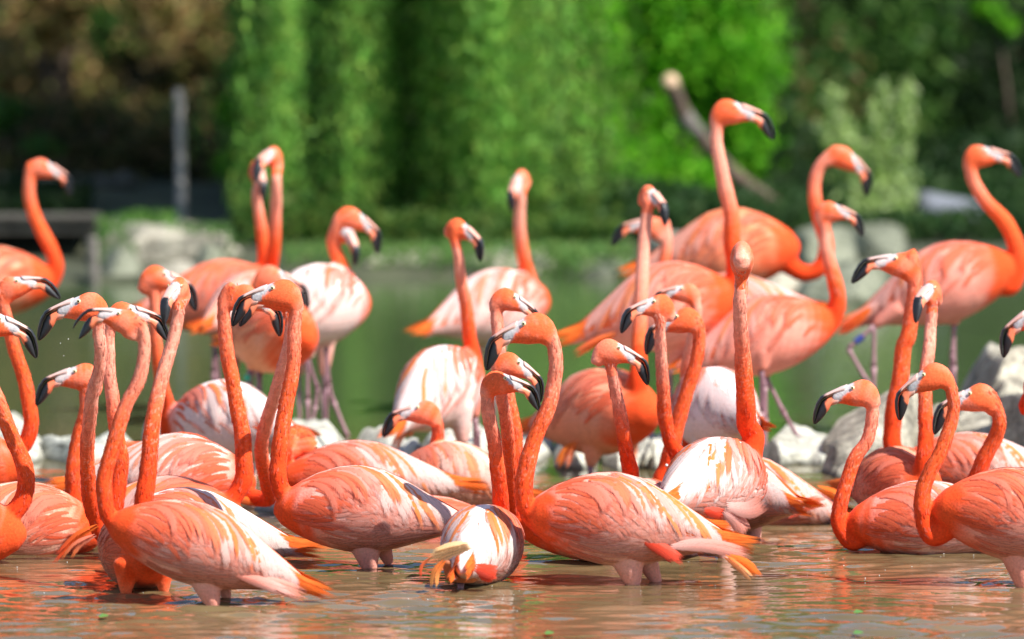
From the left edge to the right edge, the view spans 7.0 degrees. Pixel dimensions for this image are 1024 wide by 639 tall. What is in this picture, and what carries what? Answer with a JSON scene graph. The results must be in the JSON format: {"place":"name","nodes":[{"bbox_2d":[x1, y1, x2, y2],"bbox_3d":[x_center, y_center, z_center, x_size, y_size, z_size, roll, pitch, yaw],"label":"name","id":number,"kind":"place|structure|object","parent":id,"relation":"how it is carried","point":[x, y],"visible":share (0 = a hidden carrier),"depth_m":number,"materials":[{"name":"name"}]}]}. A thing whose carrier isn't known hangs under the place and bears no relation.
{"place":"outdoors","nodes":[
{"label":"outdoors","id":0,"kind":"place"},
{"bbox_2d":[0,274,1023,638],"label":"water","id":1,"kind":"structure","parent":0,"point":[802,586],"depth_m":20.59,"materials":[{"name":"green liquid"}]},
{"bbox_2d":[0,314,37,559],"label":"flamingo","id":2,"kind":"object","parent":1,"relation":"on","point":[13,534],"visible":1,"depth_m":20.86,"materials":[{"name":"orange"}]},
{"bbox_2d":[0,412,44,462],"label":"stone","id":3,"kind":"object","parent":1,"relation":"on","point":[36,453],"visible":0.12,"depth_m":23.96,"materials":[{"name":"grey stone"}]},
{"bbox_2d":[0,276,60,482],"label":"flamingo","id":4,"kind":"object","parent":1,"relation":"on","point":[12,288],"visible":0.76,"depth_m":21.94,"materials":[{"name":"orange"}]},
{"bbox_2d":[0,158,72,314],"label":"flamingo","id":5,"kind":"object","parent":1,"relation":"on","point":[15,263],"visible":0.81,"depth_m":26.02,"materials":[{"name":"orange"}]},
{"bbox_2d":[35,363,102,502],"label":"flamingo","id":6,"kind":"object","parent":1,"relation":"on","point":[77,377],"visible":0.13,"depth_m":21.66,"materials":[{"name":"orange"}]},
{"bbox_2d":[0,301,168,554],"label":"flamingo","id":7,"kind":"object","parent":1,"relation":"on","point":[53,519],"visible":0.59,"depth_m":21.14,"materials":[{"name":"orange"}]},
{"bbox_2d":[41,432,130,462],"bbox_3d":[-1.224,0.507,24.017,0.300,0.358,0.836,0,4,0],"label":"stone","id":8,"kind":"object","parent":1,"relation":"on","point":[55,448],"visible":0.13,"depth_m":23.87,"materials":[{"name":"white stone"}]},
{"bbox_2d":[51,277,190,592],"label":"flamingo","id":9,"kind":"object","parent":1,"relation":"on","point":[126,571],"visible":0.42,"depth_m":20.18,"materials":[{"name":"orange"}]},
{"bbox_2d":[48,431,210,485],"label":"flamingo","id":10,"kind":"object","parent":1,"relation":"on","point":[128,444],"visible":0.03,"depth_m":22.06,"materials":[{"name":"orange"}]},
{"bbox_2d":[45,299,303,507],"bbox_3d":[-0.790,0.346,21.662,0.914,0.922,0.429,4,6,44],"label":"flamingo","id":11,"kind":"object","parent":1,"relation":"on","point":[204,460],"visible":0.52,"depth_m":21.74,"materials":[{"name":"orange"}]},
{"bbox_2d":[37,292,326,558],"bbox_3d":[-0.860,0.387,20.919,0.788,0.945,0.319,-2,5,-27],"label":"flamingo","id":12,"kind":"object","parent":1,"relation":"on","point":[280,542],"visible":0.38,"depth_m":20.87,"materials":[{"name":"orange"}]},
{"bbox_2d":[133,160,267,380],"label":"flamingo","id":13,"kind":"object","parent":1,"relation":"on","point":[206,280],"visible":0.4,"depth_m":25.45,"materials":[{"name":"orange"}]},
{"bbox_2d":[124,281,283,507],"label":"flamingo","id":14,"kind":"object","parent":1,"relation":"on","point":[237,491],"visible":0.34,"depth_m":21.45,"materials":[{"name":"orange"}]},
{"bbox_2d":[73,308,335,604],"bbox_3d":[-0.731,0.481,19.942,0.638,1.020,0.209,0,4,0],"label":"flamingo","id":15,"kind":"object","parent":1,"relation":"on","point":[210,554],"visible":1,"depth_m":19.89,"materials":[{"name":"orange"}]},
{"bbox_2d":[137,265,321,478],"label":"flamingo","id":16,"kind":"object","parent":1,"relation":"on","point":[203,410],"visible":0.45,"depth_m":22.92,"materials":[{"name":"pink"}]},
{"bbox_2d":[185,147,282,379],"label":"flamingo","id":17,"kind":"object","parent":1,"relation":"on","point":[206,322],"visible":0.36,"depth_m":25.12,"materials":[{"name":"orange"}]},
{"bbox_2d":[210,265,318,392],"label":"flamingo","id":18,"kind":"object","parent":1,"relation":"on","point":[257,342],"visible":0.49,"depth_m":23.89,"materials":[{"name":"orange"}]},
{"bbox_2d":[254,503,274,511],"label":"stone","id":19,"kind":"object","parent":1,"relation":"on","point":[270,509],"visible":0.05,"depth_m":22.29,"materials":[{"name":"grey stone"}]},
{"bbox_2d":[292,419,343,459],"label":"stone","id":20,"kind":"object","parent":1,"relation":"on","point":[328,431],"visible":0.09,"depth_m":24.03,"materials":[{"name":"white stone"}]},
{"bbox_2d":[296,228,359,419],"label":"flamingo","id":21,"kind":"object","parent":1,"relation":"on","point":[348,236],"visible":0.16,"depth_m":25.12,"materials":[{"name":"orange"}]},
{"bbox_2d":[290,207,381,435],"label":"flamingo","id":22,"kind":"object","parent":1,"relation":"on","point":[340,302],"visible":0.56,"depth_m":24.62,"materials":[{"name":"pink"}]},
{"bbox_2d":[231,279,458,568],"bbox_3d":[-0.358,0.415,20.778,0.686,1.033,0.218,0,4,0],"label":"flamingo","id":23,"kind":"object","parent":1,"relation":"on","point":[368,516],"visible":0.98,"depth_m":20.73,"materials":[{"name":"orange"}]},
{"bbox_2d":[287,424,490,496],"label":"flamingo","id":24,"kind":"object","parent":1,"relation":"on","point":[310,451],"visible":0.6,"depth_m":22.04,"materials":[{"name":"orange"}]},
{"bbox_2d":[357,425,421,454],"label":"stone","id":25,"kind":"object","parent":1,"relation":"on","point":[410,446],"visible":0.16,"depth_m":23.89,"materials":[{"name":"white stone"}]},
{"bbox_2d":[317,288,537,544],"bbox_3d":[-0.254,0.369,21.519,0.663,0.897,0.317,-1,4,-14],"label":"flamingo","id":26,"kind":"object","parent":1,"relation":"on","point":[502,300],"visible":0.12,"depth_m":21.54,"materials":[{"name":"orange"}]},
{"bbox_2d":[376,218,484,448],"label":"flamingo","id":27,"kind":"object","parent":1,"relation":"on","point":[447,380],"visible":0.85,"depth_m":23.40,"materials":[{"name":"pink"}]},
{"bbox_2d":[421,423,488,452],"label":"stone","id":28,"kind":"object","parent":1,"relation":"on","point":[449,435],"visible":0.02,"depth_m":23.84,"materials":[{"name":"grey stone"}]},
{"bbox_2d":[382,400,542,504],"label":"flamingo","id":29,"kind":"object","parent":1,"relation":"on","point":[460,458],"visible":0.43,"depth_m":22.21,"materials":[{"name":"orange"}]},
{"bbox_2d":[404,169,549,412],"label":"flamingo","id":30,"kind":"object","parent":1,"relation":"on","point":[444,318],"visible":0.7,"depth_m":25.48,"materials":[{"name":"orange"}]},
{"bbox_2d":[419,370,540,587],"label":"flamingo","id":31,"kind":"object","parent":1,"relation":"on","point":[481,544],"visible":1,"depth_m":20.39,"materials":[{"name":"orange"}]},
{"bbox_2d":[36,339,963,635],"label":"water drops","id":32,"kind":"object","parent":1,"relation":"on","point":[382,437],"visible":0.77,"depth_m":20.79,"materials":[{"name":"liquid"}]},
{"bbox_2d":[501,434,553,463],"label":"stone","id":33,"kind":"object","parent":1,"relation":"on","point":[546,448],"visible":0.09,"depth_m":24.01,"materials":[{"name":"white stone"}]},
{"bbox_2d":[552,443,599,468],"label":"stone","id":34,"kind":"object","parent":1,"relation":"on","point":[578,461],"visible":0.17,"depth_m":23.59,"materials":[{"name":"white stone"}]},
{"bbox_2d":[521,185,668,473],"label":"flamingo","id":35,"kind":"object","parent":1,"relation":"on","point":[582,421],"visible":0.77,"depth_m":23.30,"materials":[{"name":"orange"}]},
{"bbox_2d":[600,453,620,470],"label":"stone","id":36,"kind":"object","parent":1,"relation":"on","point":[611,461],"visible":0.08,"depth_m":23.61,"materials":[{"name":"white stone"}]},
{"bbox_2d":[491,352,733,560],"bbox_3d":[0.196,0.461,20.868,0.731,0.804,0.361,-3,5,-33],"label":"flamingo","id":37,"kind":"object","parent":1,"relation":"on","point":[510,363],"visible":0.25,"depth_m":20.69,"materials":[{"name":"orange"}]},
{"bbox_2d":[484,312,761,584],"bbox_3d":[0.279,0.469,20.382,0.696,0.974,0.225,0,4,0],"label":"flamingo","id":38,"kind":"object","parent":1,"relation":"on","point":[630,529],"visible":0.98,"depth_m":20.33,"materials":[{"name":"orange"}]},
{"bbox_2d":[591,339,661,487],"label":"flamingo","id":39,"kind":"object","parent":1,"relation":"on","point":[610,355],"visible":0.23,"depth_m":21.16,"materials":[{"name":"orange"}]},
{"bbox_2d":[636,432,663,469],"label":"stone","id":40,"kind":"object","parent":1,"relation":"on","point":[650,449],"visible":0.18,"depth_m":23.59,"materials":[{"name":"white stone"}]},
{"bbox_2d":[557,99,774,400],"bbox_3d":[0.416,-0.099,23.938,0.641,1.069,0.239,-2,4,-22],"label":"flamingo","id":41,"kind":"object","parent":1,"relation":"on","point":[597,324],"visible":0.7,"depth_m":23.90,"materials":[{"name":"orange"}]},
{"bbox_2d":[660,241,767,558],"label":"flamingo","id":42,"kind":"object","parent":1,"relation":"on","point":[722,478],"visible":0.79,"depth_m":20.97,"materials":[{"name":"orange"}]},
{"bbox_2d":[654,283,774,446],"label":"flamingo","id":43,"kind":"object","parent":1,"relation":"on","point":[712,411],"visible":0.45,"depth_m":22.55,"materials":[{"name":"pink"}]},
{"bbox_2d":[620,294,824,537],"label":"flamingo","id":44,"kind":"object","parent":1,"relation":"on","point":[782,499],"visible":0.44,"depth_m":21.54,"materials":[{"name":"orange"}]},
{"bbox_2d":[611,217,848,311],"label":"flamingo","id":45,"kind":"object","parent":1,"relation":"on","point":[661,233],"visible":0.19,"depth_m":24.83,"materials":[{"name":"orange"}]},
{"bbox_2d":[619,145,871,281],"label":"flamingo","id":46,"kind":"object","parent":1,"relation":"on","point":[774,245],"visible":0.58,"depth_m":25.20,"materials":[{"name":"orange"}]},
{"bbox_2d":[644,307,853,524],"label":"flamingo","id":47,"kind":"object","parent":1,"relation":"on","point":[687,320],"visible":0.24,"depth_m":21.94,"materials":[{"name":"orange"}]},
{"bbox_2d":[668,201,864,446],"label":"flamingo","id":48,"kind":"object","parent":1,"relation":"on","point":[786,331],"visible":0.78,"depth_m":23.90,"materials":[{"name":"orange"}]},
{"bbox_2d":[762,422,826,465],"bbox_3d":[0.838,0.483,24.053,0.310,0.337,0.917,0,4,0],"label":"stone","id":49,"kind":"object","parent":1,"relation":"on","point":[785,446],"visible":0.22,"depth_m":23.78,"materials":[{"name":"white stone"}]},
{"bbox_2d":[794,260,888,303],"bbox_3d":[1.224,-0.074,30.687,0.389,0.296,0.721,0,4,0],"label":"rock","id":50,"kind":"object","parent":1,"relation":"on","point":[868,286],"visible":0.15,"depth_m":30.47,"materials":[{"name":"grey stone"}]},
{"bbox_2d":[821,431,882,478],"bbox_3d":[0.984,0.509,23.388,0.246,0.379,0.264,-1,4,-10],"label":"rock","id":51,"kind":"object","parent":1,"relation":"on","point":[837,455],"visible":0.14,"depth_m":23.39,"materials":[{"name":"white stone"}]},
{"bbox_2d":[821,391,915,453],"bbox_3d":[1.011,0.440,23.809,0.294,0.503,0.483,0,4,0],"label":"rock","id":52,"kind":"object","parent":1,"relation":"on","point":[852,423],"visible":0.19,"depth_m":23.77,"materials":[{"name":"grey stone"}]},
{"bbox_2d":[824,280,941,503],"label":"flamingo","id":53,"kind":"object","parent":1,"relation":"on","point":[879,469],"visible":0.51,"depth_m":21.80,"materials":[{"name":"orange"}]},
{"bbox_2d":[813,379,979,554],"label":"flamingo","id":54,"kind":"object","parent":1,"relation":"on","point":[883,520],"visible":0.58,"depth_m":21.15,"materials":[{"name":"orange"}]},
{"bbox_2d":[909,375,917,438],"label":"rock","id":55,"kind":"object","parent":1,"relation":"on","point":[914,398],"visible":0.03,"depth_m":24.04,"materials":[{"name":"grey stone"}]},
{"bbox_2d":[837,145,1023,386],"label":"flamingo","id":56,"kind":"object","parent":1,"relation":"on","point":[970,278],"visible":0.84,"depth_m":24.60,"materials":[{"name":"orange"}]},
{"bbox_2d":[914,403,958,446],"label":"rock","id":57,"kind":"object","parent":1,"relation":"on","point":[934,407],"visible":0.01,"depth_m":24.01,"materials":[{"name":"grey stone"}]},
{"bbox_2d":[851,249,1023,483],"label":"flamingo","id":58,"kind":"object","parent":1,"relation":"on","point":[958,463],"visible":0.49,"depth_m":22.33,"materials":[{"name":"orange"}]},
{"bbox_2d":[895,363,1023,587],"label":"flamingo","id":59,"kind":"object","parent":1,"relation":"on","point":[983,512],"visible":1,"depth_m":20.29,"materials":[{"name":"orange"}]},
{"bbox_2d":[932,383,1006,476],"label":"flamingo","id":60,"kind":"object","parent":1,"relation":"on","point":[980,397],"visible":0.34,"depth_m":21.56,"materials":[{"name":"orange"}]},
{"bbox_2d":[956,411,990,433],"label":"rock","id":61,"kind":"object","parent":1,"relation":"on","point":[978,422],"visible":0.1,"depth_m":24.09,"materials":[{"name":"grey stone"}]},
{"bbox_2d":[959,341,1023,412],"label":"rock","id":62,"kind":"object","parent":1,"relation":"on","point":[992,368],"visible":0.22,"depth_m":24.85,"materials":[{"name":"grey stone"}]},
{"bbox_2d":[991,392,1023,446],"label":"rock","id":63,"kind":"object","parent":1,"relation":"on","point":[1014,431],"visible":0.21,"depth_m":23.77,"materials":[{"name":"grey stone"}]},
{"bbox_2d":[994,377,1023,395],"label":"rock","id":64,"kind":"object","parent":1,"relation":"on","point":[1009,386],"visible":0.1,"depth_m":24.45,"materials":[{"name":"grey stone"}]},
{"bbox_2d":[999,310,1023,414],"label":"flamingo","id":65,"kind":"object","parent":1,"relation":"on","point":[1015,324],"visible":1,"depth_m":21.85,"materials":[{"name":"orange"}]},
{"bbox_2d":[0,0,1023,284],"bbox_3d":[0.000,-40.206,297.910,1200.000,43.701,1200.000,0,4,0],"label":"ground","id":66,"kind":"structure","parent":0,"point":[206,204],"depth_m":32.94,"materials":[{"name":"soil"}]},
{"bbox_2d":[0,92,66,173],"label":"bush","id":67,"kind":"object","parent":66,"relation":"on","point":[38,143],"visible":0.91,"depth_m":36.98,"materials":[{"name":"green plant"}]},
{"bbox_2d":[0,213,101,258],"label":"dock","id":68,"kind":"object","parent":66,"relation":"on","point":[56,223],"visible":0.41,"depth_m":32.27,"materials":[{"name":"grey wood"}]},
{"bbox_2d":[0,172,137,188],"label":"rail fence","id":69,"kind":"object","parent":66,"relation":"on","point":[124,180],"visible":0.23,"depth_m":36.03,"materials":[{"name":"wood"}]},
{"bbox_2d":[87,237,98,283],"bbox_3d":[-1.579,-0.186,31.465,0.044,0.253,0.044,4,6,45],"label":"stake","id":70,"kind":"object","parent":66,"relation":"on","point":[93,265],"visible":0.75,"depth_m":31.45,"materials":[{"name":"grey wood"}]},
{"bbox_2d":[7,2,222,75],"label":"dark tree","id":71,"kind":"object","parent":66,"relation":"on","point":[28,46],"depth_m":43.91,"materials":[{"name":"green plant"}]},
{"bbox_2d":[102,246,142,274],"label":"rock","id":72,"kind":"object","parent":66,"relation":"on","point":[121,261],"visible":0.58,"depth_m":31.75,"materials":[{"name":"grey stone"}]},
{"bbox_2d":[0,0,251,131],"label":"brown tree","id":73,"kind":"object","parent":66,"relation":"on","point":[49,30],"visible":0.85,"depth_m":38.93,"materials":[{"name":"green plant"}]},
{"bbox_2d":[74,0,226,90],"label":"brown tree","id":74,"kind":"object","parent":66,"relation":"on","point":[123,63],"visible":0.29,"depth_m":41.41,"materials":[{"name":"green plant"}]},
{"bbox_2d":[84,219,240,262],"bbox_3d":[-1.361,-0.217,32.631,0.660,0.340,0.923,0,4,0],"label":"rock","id":75,"kind":"object","parent":66,"relation":"on","point":[161,243],"visible":0.41,"depth_m":32.25,"materials":[{"name":"grey stone"}]},
{"bbox_2d":[74,0,253,92],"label":"dark tree","id":76,"kind":"object","parent":66,"relation":"on","point":[106,24],"visible":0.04,"depth_m":40.15,"materials":[{"name":"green plant"}]},
{"bbox_2d":[161,260,195,275],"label":"rock","id":77,"kind":"object","parent":66,"relation":"on","point":[178,268],"visible":0.08,"depth_m":31.66,"materials":[{"name":"grey stone"}]},
{"bbox_2d":[175,89,186,220],"bbox_3d":[-1.337,-0.613,33.640,0.049,0.635,0.045,0,4,0],"label":"post","id":78,"kind":"object","parent":66,"relation":"on","point":[181,201],"visible":0.86,"depth_m":33.62,"materials":[{"name":"grey wood"}]},
{"bbox_2d":[161,1,229,95],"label":"dark tree","id":79,"kind":"object","parent":66,"relation":"on","point":[198,76],"visible":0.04,"depth_m":42.94,"materials":[{"name":"green plant"}]},
{"bbox_2d":[180,0,232,81],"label":"dark tree","id":80,"kind":"object","parent":66,"relation":"on","point":[221,57],"visible":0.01,"depth_m":42.65,"materials":[{"name":"green plant"}]},
{"bbox_2d":[194,242,223,265],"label":"rock","id":81,"kind":"object","parent":66,"relation":"on","point":[209,251],"visible":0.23,"depth_m":31.85,"materials":[{"name":"grey stone"}]},
{"bbox_2d":[212,53,291,180],"bbox_3d":[-1.072,-0.702,34.642,0.360,0.825,0.294,0,4,0],"label":"bush","id":82,"kind":"object","parent":66,"relation":"on","point":[228,121],"visible":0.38,"depth_m":34.59,"materials":[{"name":"green plant"}]},
{"bbox_2d":[366,250,439,263],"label":"rock","id":83,"kind":"object","parent":66,"relation":"on","point":[371,261],"visible":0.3,"depth_m":31.94,"materials":[{"name":"grey stone"}]},
{"bbox_2d":[185,0,654,238],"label":"willow tree","id":84,"kind":"object","parent":66,"relation":"on","point":[479,80],"visible":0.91,"depth_m":33.46,"materials":[{"name":"green plant"}]},
{"bbox_2d":[464,244,557,275],"bbox_3d":[-0.040,-0.157,32.124,0.438,0.268,0.622,0,4,0],"label":"rock","id":85,"kind":"object","parent":66,"relation":"on","point":[499,264],"visible":0.24,"depth_m":31.95,"materials":[{"name":"grey stone"}]},
{"bbox_2d":[0,0,1023,249],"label":"undergrowth","id":86,"kind":"object","parent":66,"relation":"on","point":[134,132],"visible":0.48,"depth_m":36.49,"materials":[{"name":"green plant"}]},
{"bbox_2d":[91,206,932,278],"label":"bank grass","id":87,"kind":"structure","parent":66,"relation":"on","point":[572,256],"depth_m":31.94,"materials":[{"name":"green plant"}]},
{"bbox_2d":[558,251,634,278],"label":"rock","id":88,"kind":"object","parent":66,"relation":"on","point":[604,271],"visible":0.22,"depth_m":31.82,"materials":[{"name":"grey stone"}]},
{"bbox_2d":[649,232,677,253],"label":"rock","id":89,"kind":"object","parent":66,"relation":"on","point":[654,245],"visible":0.08,"depth_m":32.27,"materials":[{"name":"grey stone"}]},
{"bbox_2d":[534,0,798,188],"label":"bush","id":90,"kind":"object","parent":66,"relation":"on","point":[719,60],"visible":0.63,"depth_m":35.41,"materials":[{"name":"green plant"}]},
{"bbox_2d":[662,74,779,200],"bbox_3d":[0.931,-0.652,33.713,0.114,0.710,0.892,4,6,43],"label":"fallen branch","id":91,"kind":"object","parent":66,"relation":"on","point":[693,127],"visible":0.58,"depth_m":33.48,"materials":[{"name":"brown plant"}]},
{"bbox_2d":[766,273,801,291],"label":"rock","id":92,"kind":"object","parent":66,"relation":"on","point":[784,281],"visible":0.11,"depth_m":30.78,"materials":[{"name":"grey stone"}]},
{"bbox_2d":[794,225,856,264],"bbox_3d":[1.170,-0.154,31.851,0.285,0.404,0.776,0,4,0],"label":"rock","id":93,"kind":"object","parent":66,"relation":"on","point":[843,242],"visible":0.23,"depth_m":31.64,"materials":[{"name":"grey stone"}]},
{"bbox_2d":[811,75,921,235],"bbox_3d":[1.430,-0.605,33.227,0.424,0.755,0.298,-2,5,-29],"label":"feathery plant","id":94,"kind":"object","parent":66,"relation":"on","point":[895,179],"visible":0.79,"depth_m":33.22,"materials":[{"name":"green plant"}]},
{"bbox_2d":[850,222,906,258],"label":"rock","id":95,"kind":"object","parent":66,"relation":"on","point":[879,238],"visible":0.35,"depth_m":32.09,"materials":[{"name":"grey stone"}]},
{"bbox_2d":[775,0,1023,142],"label":"dark tree","id":96,"kind":"object","parent":66,"relation":"on","point":[817,32],"visible":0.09,"depth_m":38.36,"materials":[{"name":"green plant"}]},
{"bbox_2d":[787,0,1020,80],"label":"dark tree","id":97,"kind":"object","parent":66,"relation":"on","point":[809,9],"depth_m":39.90,"materials":[{"name":"green plant"}]},
{"bbox_2d":[816,0,1019,102],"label":"dark tree","id":98,"kind":"object","parent":66,"relation":"on","point":[848,5],"visible":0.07,"depth_m":40.09,"materials":[{"name":"green plant"}]},
{"bbox_2d":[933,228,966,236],"bbox_3d":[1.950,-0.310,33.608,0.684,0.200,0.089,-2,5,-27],"label":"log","id":99,"kind":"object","parent":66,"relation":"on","point":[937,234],"visible":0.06,"depth_m":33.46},
{"bbox_2d":[911,191,1021,231],"bbox_3d":[1.939,-0.393,33.606,0.829,0.281,0.158,-3,5,-40],"label":"log","id":100,"kind":"object","parent":99,"relation":"on","point":[933,201],"visible":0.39,"depth_m":33.35,"materials":[{"name":"grey wood"}]},
{"bbox_2d":[963,0,1021,144],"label":"tree","id":101,"kind":"object","parent":66,"relation":"on","point":[987,11],"visible":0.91,"depth_m":35.98,"materials":[{"name":"green plant"}]}
]}

